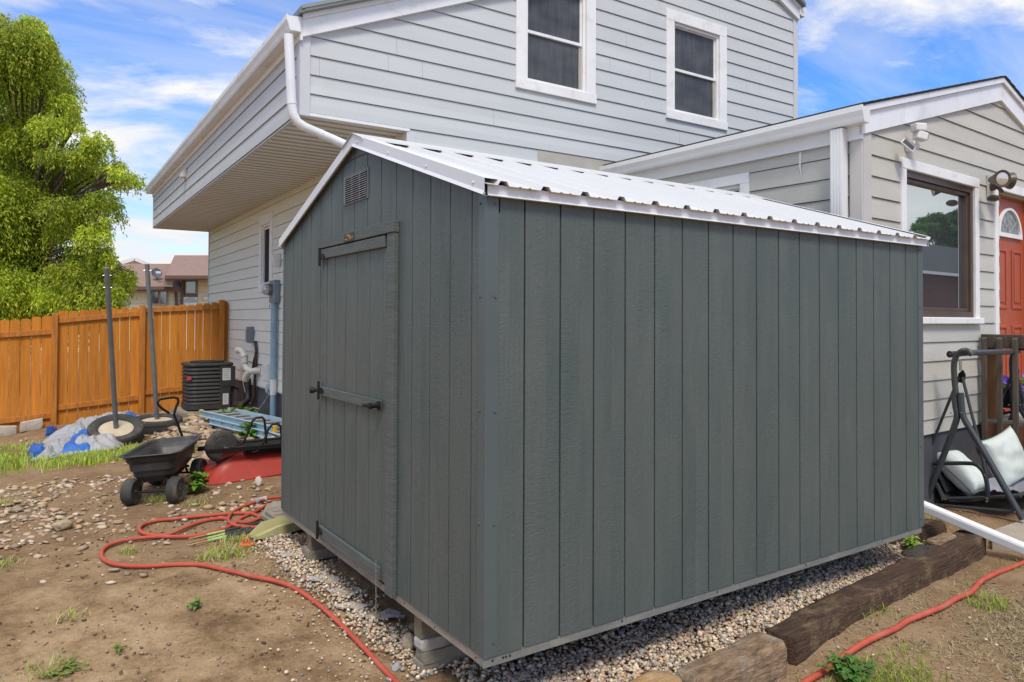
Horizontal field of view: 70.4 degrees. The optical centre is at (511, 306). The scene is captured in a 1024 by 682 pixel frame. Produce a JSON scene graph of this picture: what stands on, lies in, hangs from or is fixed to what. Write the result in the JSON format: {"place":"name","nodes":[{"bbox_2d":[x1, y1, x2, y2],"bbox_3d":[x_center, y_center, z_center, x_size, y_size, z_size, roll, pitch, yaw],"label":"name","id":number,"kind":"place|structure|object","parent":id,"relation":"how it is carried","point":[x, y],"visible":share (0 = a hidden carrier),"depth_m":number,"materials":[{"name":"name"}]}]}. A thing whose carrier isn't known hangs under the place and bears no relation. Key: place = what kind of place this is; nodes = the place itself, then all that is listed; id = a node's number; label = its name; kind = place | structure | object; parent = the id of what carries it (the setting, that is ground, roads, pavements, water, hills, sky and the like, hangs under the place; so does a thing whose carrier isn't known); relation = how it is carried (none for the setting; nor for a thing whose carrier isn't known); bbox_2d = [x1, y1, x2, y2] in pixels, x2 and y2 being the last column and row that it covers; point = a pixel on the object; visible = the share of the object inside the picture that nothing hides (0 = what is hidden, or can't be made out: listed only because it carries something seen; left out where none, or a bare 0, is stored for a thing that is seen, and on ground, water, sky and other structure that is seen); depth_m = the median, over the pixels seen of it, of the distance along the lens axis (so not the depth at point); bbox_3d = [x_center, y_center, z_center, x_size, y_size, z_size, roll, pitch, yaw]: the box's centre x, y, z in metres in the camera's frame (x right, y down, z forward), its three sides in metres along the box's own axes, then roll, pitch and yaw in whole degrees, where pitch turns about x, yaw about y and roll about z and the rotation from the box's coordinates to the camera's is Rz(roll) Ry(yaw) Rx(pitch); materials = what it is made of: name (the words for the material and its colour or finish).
{"place":"outdoors","nodes":[
{"label":"outdoors","id":0,"kind":"place"},
{"bbox_2d":[0,438,195,476],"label":"grass","id":1,"kind":"structure","parent":0,"point":[8,460],"depth_m":8.59,"materials":[{"name":"green plant"}]},
{"bbox_2d":[0,339,1023,681],"bbox_3d":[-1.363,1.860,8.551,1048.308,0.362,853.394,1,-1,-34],"label":"ground","id":2,"kind":"structure","parent":0,"point":[172,617],"depth_m":4.35,"materials":[{"name":"brown soil"}]},
{"bbox_2d":[0,425,16,435],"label":"retaining block","id":3,"kind":"object","parent":2,"relation":"on","point":[5,430],"depth_m":11.61,"materials":[{"name":"white concrete"}]},
{"bbox_2d":[19,418,42,431],"bbox_3d":[-7.848,1.927,11.857,0.323,0.199,0.226,1,-1,-34],"label":"retaining block","id":4,"kind":"object","parent":2,"relation":"on","point":[28,425],"depth_m":11.78,"materials":[{"name":"white concrete"}]},
{"bbox_2d":[35,653,90,680],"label":"leafy weed","id":5,"kind":"object","parent":2,"relation":"on","point":[60,672],"visible":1,"depth_m":3.68,"materials":[{"name":"green plant"}]},
{"bbox_2d":[51,519,74,530],"bbox_3d":[-3.636,1.764,5.875,0.114,0.085,0.171,-1,-1,44],"label":"rock","id":6,"kind":"object","parent":2,"relation":"on","point":[63,524],"visible":1,"depth_m":5.85,"materials":[{"name":"stone"}]},
{"bbox_2d":[0,12,147,392],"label":"leafy tree","id":7,"kind":"object","parent":2,"relation":"on","point":[41,208],"visible":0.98,"depth_m":15.38,"materials":[{"name":"green plant"}]},
{"bbox_2d":[26,410,135,462],"bbox_3d":[-5.916,1.724,10.370,1.470,0.414,3.474,1,-1,-26],"label":"crumpled tarp","id":8,"kind":"object","parent":2,"relation":"on","point":[73,435],"visible":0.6,"depth_m":9.38,"materials":[{"name":"blue plastic"}]},
{"bbox_2d":[0,300,228,430],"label":"wooden fence","id":9,"kind":"object","parent":2,"relation":"on","point":[207,330],"visible":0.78,"depth_m":12.53,"materials":[{"name":"brown wood"}]},
{"bbox_2d":[87,267,144,445],"bbox_3d":[-5.284,0.718,9.750,0.697,2.436,1.050,1,-1,-34],"label":"pole stand","id":10,"kind":"object","parent":2,"relation":"on","point":[129,429],"visible":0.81,"depth_m":9.72,"materials":[{"name":"metal"}]},
{"bbox_2d":[30,255,207,351],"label":"neighbour house","id":11,"kind":"structure","parent":2,"relation":"on","point":[182,280],"depth_m":39.40,"materials":[{"name":"beige"}]},
{"bbox_2d":[151,268,161,279],"bbox_3d":[-19.093,-1.687,39.088,0.561,0.837,0.680,1,-1,-34],"label":"satellite dish","id":12,"kind":"object","parent":11,"relation":"on","point":[157,274],"visible":0.98,"depth_m":39.22,"materials":[{"name":"grey metal"}]},
{"bbox_2d":[151,291,167,304],"bbox_3d":[-18.812,-0.523,38.718,0.867,0.837,0.160,1,-1,-34],"label":"window","id":13,"kind":"structure","parent":11,"relation":"in","point":[158,297],"depth_m":38.69,"materials":[{"name":"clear glass"}]},
{"bbox_2d":[183,297,197,349],"bbox_3d":[-17.522,0.961,39.544,0.738,2.988,0.095,1,-1,-34],"label":"door","id":14,"kind":"structure","parent":11,"relation":"in","point":[187,301],"depth_m":39.47,"materials":[{"name":"white paint"}]},
{"bbox_2d":[184,280,197,293],"bbox_3d":[-17.510,-1.099,39.602,0.634,0.797,0.160,1,-1,-34],"label":"window","id":15,"kind":"structure","parent":11,"relation":"in","point":[190,286],"depth_m":39.60,"materials":[{"name":"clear glass"}]},
{"bbox_2d":[112,642,127,652],"bbox_3d":[-2.118,1.835,3.885,0.100,0.046,0.096,0,-1,8],"label":"leafy weed","id":16,"kind":"object","parent":2,"relation":"on","point":[118,649],"visible":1,"depth_m":3.89,"materials":[{"name":"green plant"}]},
{"bbox_2d":[0,417,279,583],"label":"loose stones","id":17,"kind":"object","parent":2,"relation":"on","point":[233,504],"visible":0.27,"depth_m":6.45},
{"bbox_2d":[199,407,281,437],"bbox_3d":[-3.049,1.587,9.477,4.029,0.166,0.530,-1,-1,45],"label":"extension ladder","id":18,"kind":"object","parent":17,"relation":"on","point":[232,421],"visible":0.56,"depth_m":10.05,"materials":[{"name":"metal"}]},
{"bbox_2d":[136,264,182,434],"bbox_3d":[-5.260,0.627,10.792,0.691,2.492,0.701,1,-1,-34],"label":"pole stand","id":19,"kind":"object","parent":2,"relation":"on","point":[156,421],"visible":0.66,"depth_m":10.63,"materials":[{"name":"metal"}]},
{"bbox_2d":[119,396,206,505],"bbox_3d":[-3.400,1.377,7.152,0.574,0.879,1.257,0,-1,-10],"label":"garden cart","id":20,"kind":"object","parent":2,"relation":"on","point":[156,461],"visible":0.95,"depth_m":6.70,"materials":[{"name":"plastic"}]},
{"bbox_2d":[186,597,201,609],"bbox_3d":[-1.901,1.784,4.339,0.098,0.087,0.086,1,-1,-34],"label":"leafy weed","id":21,"kind":"object","parent":2,"relation":"on","point":[193,605],"visible":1,"depth_m":4.34,"materials":[{"name":"green plant"}]},
{"bbox_2d":[186,471,209,493],"bbox_3d":[-3.059,1.707,7.060,0.217,0.238,0.299,0,-1,1],"label":"nettle plant","id":22,"kind":"object","parent":2,"relation":"on","point":[199,481],"visible":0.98,"depth_m":7.04,"materials":[{"name":"green plant"}]},
{"bbox_2d":[172,407,236,417],"bbox_3d":[-5.148,1.751,12.201,0.923,0.095,0.923,1,-1,-34],"label":"equipment pad","id":23,"kind":"object","parent":2,"relation":"on","point":[182,412],"visible":0.24,"depth_m":11.83,"materials":[{"name":"grey concrete"}]},
{"bbox_2d":[181,360,244,409],"bbox_3d":[-5.059,1.302,12.265,0.906,0.786,0.784,1,-1,-34],"label":"air conditioner","id":24,"kind":"object","parent":23,"relation":"on","point":[208,384],"visible":0.96,"depth_m":11.96,"materials":[{"name":"grey paint"}]},
{"bbox_2d":[159,409,279,460],"bbox_3d":[-4.305,1.734,10.623,1.320,0.263,4.840,1,-1,-34],"label":"rubble","id":25,"kind":"object","parent":2,"relation":"on","point":[197,422],"visible":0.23,"depth_m":10.29,"materials":[{"name":"stone"}]},
{"bbox_2d":[189,520,265,545],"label":"garden stakes","id":26,"kind":"object","parent":2,"relation":"on","point":[246,530],"visible":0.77,"depth_m":5.70,"materials":[{"name":"yellow wood"}]},
{"bbox_2d":[185,416,281,485],"bbox_3d":[-2.700,1.504,8.034,1.711,0.637,0.686,1,-1,-41],"label":"wheelbarrow","id":27,"kind":"object","parent":2,"relation":"on","point":[232,458],"visible":0.87,"depth_m":7.59,"materials":[{"name":"red paint"}]},
{"bbox_2d":[217,407,259,417],"bbox_3d":[-4.175,1.606,10.991,0.564,0.215,0.658,0,-1,8],"label":"plant","id":28,"kind":"object","parent":2,"relation":"on","point":[245,409],"visible":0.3,"depth_m":10.88,"materials":[{"name":"green plant"}]},
{"bbox_2d":[239,537,253,546],"bbox_3d":[-1.992,1.765,5.452,0.112,0.070,0.039,0,-1,1],"label":"orange clip","id":29,"kind":"object","parent":2,"relation":"on","point":[246,544],"visible":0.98,"depth_m":5.45,"materials":[{"name":"plastic"}]},
{"bbox_2d":[234,421,263,437],"bbox_3d":[-3.441,1.626,9.500,0.375,0.249,0.373,0,-1,-1],"label":"plant","id":30,"kind":"object","parent":2,"relation":"on","point":[252,431],"visible":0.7,"depth_m":9.43,"materials":[{"name":"green plant"}]},
{"bbox_2d":[99,495,400,681],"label":"garden hose","id":31,"kind":"object","parent":2,"relation":"on","point":[383,669],"visible":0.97,"depth_m":5.19,"materials":[{"name":"red rubber"}]},
{"bbox_2d":[254,476,262,485],"bbox_3d":[-2.557,1.764,7.326,0.086,0.109,0.117,1,-1,-31],"label":"rock","id":32,"kind":"object","parent":2,"relation":"on","point":[258,481],"visible":0.94,"depth_m":7.29,"materials":[{"name":"stone"}]},
{"bbox_2d":[261,501,283,519],"bbox_3d":[-1.905,1.758,6.279,0.518,0.086,0.568,1,-1,-26],"label":"ridged paver","id":33,"kind":"object","parent":2,"relation":"on","point":[272,509],"visible":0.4,"depth_m":6.13,"materials":[{"name":"grey concrete"}]},
{"bbox_2d":[248,516,300,538],"bbox_3d":[-1.666,1.742,6.047,0.245,0.108,1.100,-1,-1,38],"label":"plastic trough","id":34,"kind":"object","parent":2,"relation":"on","point":[274,526],"visible":0.36,"depth_m":5.73,"materials":[{"name":"yellow plastic"}]},
{"bbox_2d":[302,545,336,560],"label":"concrete block","id":35,"kind":"structure","parent":2,"relation":"on","point":[317,554],"depth_m":5.13,"materials":[{"name":"grey concrete"}]},
{"bbox_2d":[328,586,359,595],"bbox_3d":[-1.055,1.792,4.573,0.204,0.019,0.127,0,-1,-12],"label":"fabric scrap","id":36,"kind":"object","parent":2,"relation":"on","point":[342,591],"visible":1,"depth_m":4.58,"materials":[{"name":"grey fabric"}]},
{"bbox_2d":[365,608,404,619],"bbox_3d":[-0.755,1.828,4.313,0.235,0.024,0.116,1,-1,-16],"label":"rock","id":37,"kind":"object","parent":2,"relation":"on","point":[389,613],"visible":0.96,"depth_m":4.31,"materials":[{"name":"grey stone"}]},
{"bbox_2d":[392,662,401,671],"bbox_3d":[-0.595,1.854,3.733,0.048,0.043,0.066,-1,-1,38],"label":"rock","id":38,"kind":"object","parent":2,"relation":"on","point":[396,665],"visible":1,"depth_m":3.72,"materials":[{"name":"stone"}]},
{"bbox_2d":[402,631,414,649],"bbox_3d":[-0.566,1.832,3.980,0.078,0.110,0.107,0,-1,1],"label":"rock","id":39,"kind":"object","parent":2,"relation":"on","point":[408,640],"visible":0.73,"depth_m":3.94,"materials":[{"name":"stone"}]},
{"bbox_2d":[409,622,414,634],"bbox_3d":[-0.518,1.835,4.147,0.140,0.077,0.066,0,-1,-3],"label":"rock","id":40,"kind":"object","parent":2,"relation":"on","point":[411,626],"visible":0.15,"depth_m":4.13,"materials":[{"name":"stone"}]},
{"bbox_2d":[412,653,471,672],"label":"concrete block","id":41,"kind":"structure","parent":2,"relation":"on","point":[422,667],"depth_m":3.73,"materials":[{"name":"grey concrete"}]},
{"bbox_2d":[416,644,463,664],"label":"concrete block","id":42,"kind":"structure","parent":41,"relation":"on","point":[439,654],"depth_m":3.72,"materials":[{"name":"grey concrete"}]},
{"bbox_2d":[414,635,451,651],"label":"concrete block","id":43,"kind":"structure","parent":42,"relation":"on","point":[432,643],"depth_m":3.71,"materials":[{"name":"grey concrete"}]},
{"bbox_2d":[278,133,929,668],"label":"storage shed","id":44,"kind":"structure","parent":43,"relation":"on","point":[530,407],"depth_m":3.86,"materials":[{"name":"paint"}]},
{"bbox_2d":[309,235,386,584],"bbox_3d":[-1.009,0.568,4.382,0.100,1.930,1.098,1,-1,-34],"label":"door","id":45,"kind":"structure","parent":44,"relation":"in","point":[353,391],"depth_m":4.33,"materials":[{"name":"grey wood"}]},
{"bbox_2d":[375,562,376,638],"bbox_3d":[-0.746,1.604,3.981,0.008,0.428,0.017,1,-1,-34],"label":"chain","id":46,"kind":"object","parent":44,"relation":"hanging from","point":[375,600],"visible":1,"depth_m":3.98,"materials":[{"name":"metal"}]},
{"bbox_2d":[0,491,979,681],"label":"weed tufts","id":47,"kind":"object","parent":2,"relation":"on","point":[224,550],"visible":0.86,"depth_m":5.24,"materials":[{"name":"green plant"}]},
{"bbox_2d":[0,482,1023,681],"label":"dirt clods","id":48,"kind":"object","parent":2,"relation":"on","point":[363,660],"visible":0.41,"depth_m":4.30,"materials":[{"name":"soil"}]},
{"bbox_2d":[3,530,1023,681],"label":"river gravel","id":49,"kind":"structure","parent":2,"relation":"on","point":[800,585],"depth_m":4.14,"materials":[{"name":"beige gravel"}]},
{"bbox_2d":[280,551,301,557],"bbox_3d":[-1.575,1.775,5.211,0.162,0.017,0.143,1,-1,-34],"label":"fabric scrap","id":50,"kind":"object","parent":49,"relation":"on","point":[286,555],"visible":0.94,"depth_m":5.19,"materials":[{"name":"grey fabric"}]},
{"bbox_2d":[307,575,340,581],"bbox_3d":[-1.231,1.779,4.757,0.219,0.020,0.104,0,-1,-13],"label":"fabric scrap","id":51,"kind":"object","parent":49,"relation":"on","point":[330,577],"visible":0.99,"depth_m":4.77,"materials":[{"name":"grey fabric"}]},
{"bbox_2d":[334,601,374,608],"bbox_3d":[-0.956,1.809,4.406,0.252,0.021,0.083,0,-1,1],"label":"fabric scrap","id":52,"kind":"object","parent":49,"relation":"on","point":[361,605],"visible":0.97,"depth_m":4.40,"materials":[{"name":"grey fabric"}]},
{"bbox_2d":[902,535,926,550],"bbox_3d":[3.040,1.810,5.478,0.214,0.180,0.232,1,-1,-34],"label":"leafy weed","id":53,"kind":"object","parent":49,"relation":"on","point":[910,541],"visible":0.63,"depth_m":5.47,"materials":[{"name":"green plant"}]},
{"bbox_2d":[145,0,1023,503],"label":"house","id":54,"kind":"structure","parent":2,"relation":"on","point":[699,92],"depth_m":7.71,"materials":[{"name":"grey wood"}]},
{"bbox_2d":[233,378,251,407],"bbox_3d":[-4.400,1.415,11.932,0.244,0.479,0.267,0,-1,27],"label":"insulated line","id":55,"kind":"object","parent":54,"relation":"attached to","point":[248,392],"visible":0.83,"depth_m":11.90,"materials":[{"name":"black rubber"}]},
{"bbox_2d":[234,347,260,381],"bbox_3d":[-4.292,0.933,11.789,0.547,0.567,0.168,0,-1,26],"label":"plastic flue pipe","id":56,"kind":"object","parent":54,"relation":"attached to","point":[248,370],"visible":1,"depth_m":11.76,"materials":[{"name":"white plastic"}]},
{"bbox_2d":[245,327,257,403],"bbox_3d":[-4.287,0.966,11.955,0.113,1.279,0.450,1,-1,-34],"label":"disconnect box","id":57,"kind":"object","parent":54,"relation":"attached to","point":[249,334],"visible":0.97,"depth_m":11.90,"materials":[{"name":"grey metal"}]},
{"bbox_2d":[256,384,269,408],"bbox_3d":[-3.910,1.407,11.378,0.078,0.413,0.636,1,-1,-41],"label":"hanging plug","id":58,"kind":"object","parent":54,"relation":"hanging from","point":[267,388],"visible":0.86,"depth_m":11.19,"materials":[{"name":"white plastic"}]},
{"bbox_2d":[262,363,269,381],"bbox_3d":[-3.729,1.001,11.083,0.124,0.280,0.221,1,-1,-34],"label":"utility box","id":59,"kind":"object","parent":54,"relation":"attached to","point":[265,372],"visible":0.85,"depth_m":10.99,"materials":[{"name":"white plastic"}]},
{"bbox_2d":[257,211,274,291],"bbox_3d":[-3.882,-0.855,11.520,0.096,1.230,0.812,1,-1,-33],"label":"window","id":60,"kind":"structure","parent":54,"relation":"in","point":[265,221],"depth_m":11.70,"materials":[{"name":"white paint"}]},
{"bbox_2d":[262,280,279,307],"bbox_3d":[-3.607,-0.195,10.839,0.218,0.410,0.281,1,-1,-34],"label":"electric meter","id":61,"kind":"object","parent":54,"relation":"attached to","point":[271,289],"visible":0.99,"depth_m":10.77,"materials":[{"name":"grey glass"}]},
{"bbox_2d":[270,303,276,416],"bbox_3d":[-3.559,0.861,10.833,0.102,1.840,0.102,1,-1,-34],"label":"conduit pipe","id":62,"kind":"object","parent":54,"relation":"attached to","point":[273,364],"visible":0.86,"depth_m":10.80,"materials":[{"name":"blue plastic"}]},
{"bbox_2d":[271,254,280,266],"bbox_3d":[-3.513,-0.699,10.804,0.108,0.188,0.141,1,-1,-34],"label":"wall sensor","id":63,"kind":"object","parent":54,"relation":"attached to","point":[276,260],"depth_m":10.76,"materials":[{"name":"white plastic"}]},
{"bbox_2d":[514,0,596,104],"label":"window","id":64,"kind":"structure","parent":54,"relation":"in","point":[555,50],"depth_m":8.17,"materials":[{"name":"white paint"}]},
{"bbox_2d":[663,8,727,130],"bbox_3d":[2.364,-3.027,9.363,1.117,1.375,0.111,1,-1,-33],"label":"window","id":65,"kind":"structure","parent":54,"relation":"in","point":[696,48],"depth_m":9.38,"materials":[{"name":"white paint"}]},
{"bbox_2d":[687,172,751,193],"bbox_3d":[2.000,-0.772,7.401,0.111,1.035,1.037,1,-1,-37],"label":"window","id":66,"kind":"structure","parent":54,"relation":"in","point":[740,183],"depth_m":7.15,"materials":[{"name":"white paint"}]},
{"bbox_2d":[900,138,919,152],"bbox_3d":[3.541,-1.424,6.455,0.110,0.154,0.347,-1,-1,40],"label":"solar panel","id":67,"kind":"object","parent":54,"relation":"attached to","point":[910,146],"visible":1,"depth_m":6.36,"materials":[{"name":"black plastic"}]},
{"bbox_2d":[910,123,928,142],"bbox_3d":[3.682,-1.567,6.539,0.145,0.203,0.283,0,-1,37],"label":"security camera","id":68,"kind":"object","parent":54,"relation":"attached to","point":[919,133],"visible":0.97,"depth_m":6.45,"materials":[{"name":"white plastic"}]},
{"bbox_2d":[894,157,983,323],"bbox_3d":[4.114,-0.582,7.008,1.725,1.490,0.155,1,-1,-37],"label":"picture window","id":69,"kind":"structure","parent":54,"relation":"in","point":[939,204],"depth_m":7.14,"materials":[{"name":"white paint"}]},
{"bbox_2d":[986,170,1016,201],"bbox_3d":[4.995,-1.234,7.402,0.262,0.321,0.540,0,-1,33],"label":"flood light","id":70,"kind":"object","parent":54,"relation":"attached to","point":[999,180],"visible":1,"depth_m":7.36,"materials":[{"name":"paint"}]},
{"bbox_2d":[984,186,1023,411],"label":"entry door","id":71,"kind":"structure","parent":54,"relation":"in","point":[1008,212],"depth_m":8.14,"materials":[{"name":"red paint"}]},
{"bbox_2d":[627,667,680,681],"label":"timber","id":72,"kind":"object","parent":2,"relation":"on","point":[658,674],"visible":1,"depth_m":3.35,"materials":[{"name":"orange wood"}]},
{"bbox_2d":[675,631,785,681],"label":"timber","id":73,"kind":"object","parent":2,"relation":"on","point":[757,656],"visible":0.98,"depth_m":3.55,"materials":[{"name":"wood"}]},
{"bbox_2d":[816,650,878,681],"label":"leafy weed","id":74,"kind":"object","parent":2,"relation":"on","point":[846,669],"visible":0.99,"depth_m":3.67,"materials":[{"name":"green plant"}]},
{"bbox_2d":[766,529,985,665],"bbox_3d":[2.513,1.857,4.758,2.861,0.252,0.184,1,-1,-40],"label":"timber","id":75,"kind":"object","parent":2,"relation":"on","point":[805,632],"visible":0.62,"depth_m":4.43,"materials":[{"name":"brown wood"}]},
{"bbox_2d":[901,545,932,555],"bbox_3d":[2.906,1.749,5.205,0.323,0.038,0.114,1,-1,-40],"label":"stone","id":76,"kind":"object","parent":75,"relation":"on","point":[918,550],"visible":0.99,"depth_m":5.17,"materials":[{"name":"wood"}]},
{"bbox_2d":[924,501,1023,554],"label":"downspout extension","id":77,"kind":"object","parent":75,"relation":"on","point":[985,532],"visible":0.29,"depth_m":5.59,"materials":[{"name":"white paint"}]},
{"bbox_2d":[800,560,1023,681],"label":"garden hose","id":78,"kind":"object","parent":2,"relation":"on","point":[851,650],"visible":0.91,"depth_m":4.21,"materials":[{"name":"red rubber"}]},
{"bbox_2d":[879,518,947,548],"bbox_3d":[3.180,1.864,5.859,0.812,0.207,0.194,1,-1,-26],"label":"timber","id":79,"kind":"object","parent":2,"relation":"on","point":[932,528],"visible":0.2,"depth_m":5.87,"materials":[{"name":"brown wood"}]},
{"bbox_2d":[928,348,1023,520],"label":"porch swing","id":80,"kind":"object","parent":2,"relation":"on","point":[947,488],"visible":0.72,"depth_m":6.64,"materials":[{"name":"grey metal"}]},
{"bbox_2d":[937,450,993,494],"bbox_3d":[4.257,1.560,6.869,0.348,0.362,0.408,1,-1,-29],"label":"throw pillow","id":81,"kind":"object","parent":80,"relation":"on","point":[968,479],"visible":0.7,"depth_m":6.75,"materials":[{"name":"white fabric"}]},
{"bbox_2d":[981,426,1023,493],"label":"throw pillow","id":82,"kind":"object","parent":80,"relation":"on","point":[1004,449],"visible":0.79,"depth_m":6.81,"materials":[{"name":"white fabric"}]},
{"bbox_2d":[989,478,1023,492],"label":"seat cushion","id":83,"kind":"object","parent":80,"relation":"on","point":[1018,486],"visible":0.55,"depth_m":6.74,"materials":[{"name":"white fabric"}]},
{"bbox_2d":[981,334,1023,496],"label":"wooden deck","id":84,"kind":"structure","parent":2,"relation":"on","point":[995,421],"depth_m":7.30,"materials":[{"name":"brown wood"}]},
{"bbox_3d":[5.197,0.947,7.542,0.290,0.409,0.291,1,-1,-34],"label":"wire plant stand","id":85,"kind":"object","parent":84,"relation":"on","visible":0},
{"bbox_2d":[1003,373,1023,406],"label":"flower pot","id":86,"kind":"object","parent":85,"relation":"on","point":[1006,401],"visible":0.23,"depth_m":7.49,"materials":[{"name":"purple plant"}]},
{"bbox_2d":[0,0,1023,263],"label":"sky","id":87,"kind":"structure","parent":0,"point":[148,71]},
{"bbox_2d":[785,554,1023,681],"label":"dry grass","id":88,"kind":"structure","parent":0,"point":[1004,605],"depth_m":4.03,"materials":[{"name":"green plant"}]},
{"bbox_2d":[926,533,956,544],"bbox_3d":[3.229,1.749,5.465,0.340,0.036,0.103,1,-1,-38],"label":"wood slab","id":89,"kind":"object","parent":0,"point":[940,539],"depth_m":5.43,"materials":[{"name":"brown wood"}]},
{"bbox_2d":[992,520,1023,550],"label":"path","id":90,"kind":"structure","parent":0,"point":[1015,530],"depth_m":5.91,"materials":[{"name":"concrete"}]}
]}

